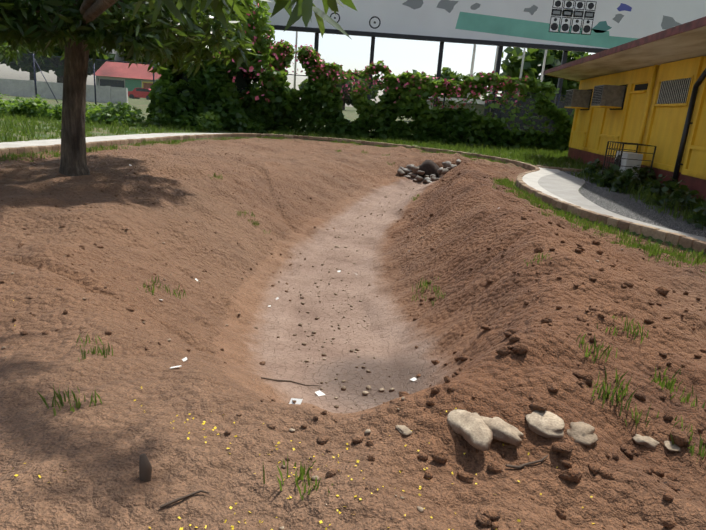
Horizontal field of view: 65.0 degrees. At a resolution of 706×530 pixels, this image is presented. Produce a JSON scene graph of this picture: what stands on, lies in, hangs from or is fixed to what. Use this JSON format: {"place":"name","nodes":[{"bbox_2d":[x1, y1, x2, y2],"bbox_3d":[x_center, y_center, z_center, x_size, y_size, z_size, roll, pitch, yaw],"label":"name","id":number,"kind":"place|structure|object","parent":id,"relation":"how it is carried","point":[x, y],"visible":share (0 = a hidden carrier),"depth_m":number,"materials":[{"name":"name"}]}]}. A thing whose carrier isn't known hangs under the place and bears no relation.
{"place":"outdoors","nodes":[
{"label":"outdoors","id":0,"kind":"place"},
{"bbox_2d":[0,133,231,147],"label":"concrete path","id":1,"kind":"structure","parent":0,"point":[49,142],"depth_m":15.44,"materials":[{"name":"beige concrete"}]},
{"bbox_2d":[0,30,594,106],"label":"sky","id":2,"kind":"structure","parent":0,"point":[400,55],"materials":[{"name":"white"}]},
{"bbox_2d":[0,95,705,529],"bbox_3d":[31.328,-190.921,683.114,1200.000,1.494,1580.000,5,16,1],"label":"ground","id":3,"kind":"structure","parent":0,"point":[82,461],"depth_m":4.15,"materials":[{"name":"brown soil"}]},
{"bbox_2d":[0,11,54,80],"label":"tree","id":4,"kind":"object","parent":3,"relation":"on","point":[22,68],"depth_m":143.17,"materials":[{"name":"green plant"}]},
{"bbox_2d":[4,34,115,82],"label":"tree","id":5,"kind":"object","parent":3,"relation":"on","point":[59,71],"depth_m":105.38,"materials":[{"name":"green plant"}]},
{"bbox_2d":[0,78,127,103],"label":"boundary wall","id":6,"kind":"structure","parent":3,"relation":"on","point":[101,91],"depth_m":45.78,"materials":[{"name":"grey concrete"}]},
{"bbox_2d":[96,46,123,85],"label":"grey block building","id":7,"kind":"structure","parent":3,"relation":"on","point":[117,57],"depth_m":116.70,"materials":[{"name":"grey concrete"}]},
{"bbox_2d":[95,61,160,90],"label":"house","id":8,"kind":"structure","parent":3,"relation":"on","point":[112,69],"depth_m":89.16,"materials":[{"name":"red"}]},
{"bbox_2d":[124,46,135,62],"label":"tree trunk","id":9,"kind":"object","parent":3,"relation":"on","point":[131,57],"visible":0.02,"depth_m":122.74,"materials":[{"name":"green plant"}]},
{"bbox_2d":[0,93,264,133],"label":"shrubs","id":10,"kind":"object","parent":3,"relation":"on","point":[119,112],"visible":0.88,"depth_m":22.22,"materials":[{"name":"green plant"}]},
{"bbox_2d":[128,88,150,99],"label":"red car","id":11,"kind":"object","parent":3,"relation":"on","point":[143,91],"depth_m":71.10,"materials":[{"name":"red metal"}]},
{"bbox_2d":[132,53,151,64],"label":"tree trunk","id":12,"kind":"object","parent":3,"relation":"on","point":[141,62],"depth_m":114.26,"materials":[{"name":"green plant"}]},
{"bbox_2d":[0,0,356,175],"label":"tree","id":13,"kind":"object","parent":3,"relation":"on","point":[162,32],"visible":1,"depth_m":7.53,"materials":[{"name":"green plant"}]},
{"bbox_2d":[146,0,292,132],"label":"vine bush","id":14,"kind":"object","parent":3,"relation":"on","point":[224,94],"visible":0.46,"depth_m":23.38,"materials":[{"name":"green plant"}]},
{"bbox_2d":[0,135,508,163],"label":"grass strip","id":15,"kind":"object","parent":3,"relation":"on","point":[101,147],"depth_m":16.14,"materials":[{"name":"green plant"}]},
{"bbox_2d":[129,164,416,403],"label":"litter scraps","id":16,"kind":"object","parent":3,"relation":"on","point":[318,393],"visible":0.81,"depth_m":3.64,"materials":[{"name":"white paper"}]},
{"bbox_2d":[0,54,569,137],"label":"chain link fence","id":17,"kind":"object","parent":3,"relation":"on","point":[94,74],"visible":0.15,"depth_m":25.11,"materials":[{"name":"grey"}]},
{"bbox_2d":[0,112,602,169],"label":"lawn grass","id":18,"kind":"structure","parent":3,"relation":"on","point":[554,158],"depth_m":20.61,"materials":[{"name":"green plant"}]},
{"bbox_2d":[1,147,664,529],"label":"pebbles","id":19,"kind":"object","parent":3,"relation":"on","point":[419,509],"visible":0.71,"depth_m":2.83,"materials":[{"name":"stone"}]},
{"bbox_2d":[12,300,659,529],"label":"yellow fallen petals","id":20,"kind":"object","parent":3,"relation":"on","point":[230,507],"visible":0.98,"depth_m":2.33,"materials":[{"name":"yellow plant"}]},
{"bbox_2d":[298,69,383,109],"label":"tree","id":21,"kind":"object","parent":3,"relation":"on","point":[357,74],"visible":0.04,"depth_m":140.22,"materials":[{"name":"green plant"}]},
{"bbox_2d":[139,377,547,508],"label":"twigs","id":22,"kind":"object","parent":3,"relation":"on","point":[145,469],"visible":0.94,"depth_m":2.17,"materials":[{"name":"brown wood"}]},
{"bbox_2d":[0,146,705,529],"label":"dirt clods","id":23,"kind":"object","parent":3,"relation":"on","point":[630,452],"visible":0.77,"depth_m":2.96,"materials":[{"name":"brown soil"}]},
{"bbox_2d":[0,133,705,252],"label":"kerb blocks","id":24,"kind":"structure","parent":3,"relation":"on","point":[684,241],"depth_m":11.80,"materials":[{"name":"beige concrete"}]},
{"bbox_2d":[291,184,417,410],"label":"channel stones","id":25,"kind":"object","parent":3,"relation":"on","point":[364,393],"visible":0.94,"depth_m":5.79,"materials":[{"name":"stone"}]},
{"bbox_2d":[36,149,705,499],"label":"grass tufts","id":26,"kind":"object","parent":3,"relation":"on","point":[604,397],"visible":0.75,"depth_m":3.02,"materials":[{"name":"green plant"}]},
{"bbox_2d":[236,39,578,152],"bbox_3d":[3.293,-7.470,25.184,17.932,4.259,1.480,4,16,-2],"label":"flowering hedge","id":27,"kind":"object","parent":3,"relation":"on","point":[319,104],"visible":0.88,"depth_m":25.16,"materials":[{"name":"green plant"}]},
{"bbox_2d":[293,31,546,97],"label":"support posts","id":28,"kind":"object","parent":3,"relation":"on","point":[473,60],"visible":0.21,"depth_m":42.77,"materials":[{"name":"grey metal"}]},
{"bbox_2d":[417,159,439,177],"bbox_3d":[2.198,-2.737,16.443,0.823,0.764,0.750,5,16,1],"label":"dark outlet","id":29,"kind":"object","parent":3,"relation":"on","point":[428,167],"visible":0.5,"depth_m":16.14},
{"bbox_2d":[397,159,460,183],"bbox_3d":[2.208,-2.763,16.159,1.854,0.756,1.251,5,16,1],"label":"rock pile","id":30,"kind":"object","parent":3,"relation":"on","point":[416,171],"visible":0.88,"depth_m":16.00,"materials":[{"name":"grey stone"}]},
{"bbox_2d":[412,67,487,99],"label":"tree","id":31,"kind":"object","parent":3,"relation":"on","point":[447,73],"visible":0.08,"depth_m":56.37,"materials":[{"name":"green plant"}]},
{"bbox_2d":[253,0,705,131],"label":"billboard","id":32,"kind":"object","parent":3,"relation":"on","point":[588,26],"visible":0.83,"depth_m":27.75,"materials":[{"name":"grey"}]},
{"bbox_2d":[427,96,573,144],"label":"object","id":33,"kind":"object","parent":3,"relation":"on","point":[480,104],"depth_m":29.98,"materials":[{"name":"grey"}]},
{"bbox_2d":[395,409,680,451],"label":"foreground stones","id":34,"kind":"object","parent":3,"relation":"on","point":[475,430],"visible":0.98,"depth_m":2.58,"materials":[{"name":"beige stone"}]},
{"bbox_2d":[499,47,590,100],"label":"tree","id":35,"kind":"object","parent":3,"relation":"on","point":[532,64],"visible":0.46,"depth_m":48.74,"materials":[{"name":"green plant"}]},
{"bbox_2d":[535,165,581,171],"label":"kerb blocks","id":36,"kind":"structure","parent":3,"relation":"on","point":[565,169],"depth_m":16.64,"materials":[{"name":"grey concrete"}]},
{"bbox_2d":[492,178,705,273],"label":"grass strip","id":37,"kind":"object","parent":3,"relation":"on","point":[651,251],"depth_m":7.90,"materials":[{"name":"green plant"}]},
{"bbox_2d":[543,16,705,200],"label":"yellow building","id":38,"kind":"structure","parent":3,"relation":"on","point":[641,102],"depth_m":14.00,"materials":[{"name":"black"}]},
{"bbox_2d":[571,158,705,229],"bbox_3d":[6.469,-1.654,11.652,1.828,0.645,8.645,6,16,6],"label":"shrubs","id":39,"kind":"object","parent":3,"relation":"on","point":[620,179],"visible":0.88,"depth_m":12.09,"materials":[{"name":"green plant"}]},
{"bbox_2d":[538,171,705,241],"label":"concrete path","id":40,"kind":"structure","parent":0,"point":[563,185],"depth_m":11.21,"materials":[{"name":"grey concrete"}]},
{"bbox_2d":[522,167,587,209],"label":"concrete path","id":41,"kind":"structure","parent":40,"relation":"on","point":[531,179],"depth_m":13.47,"materials":[{"name":"beige concrete"}]}
]}

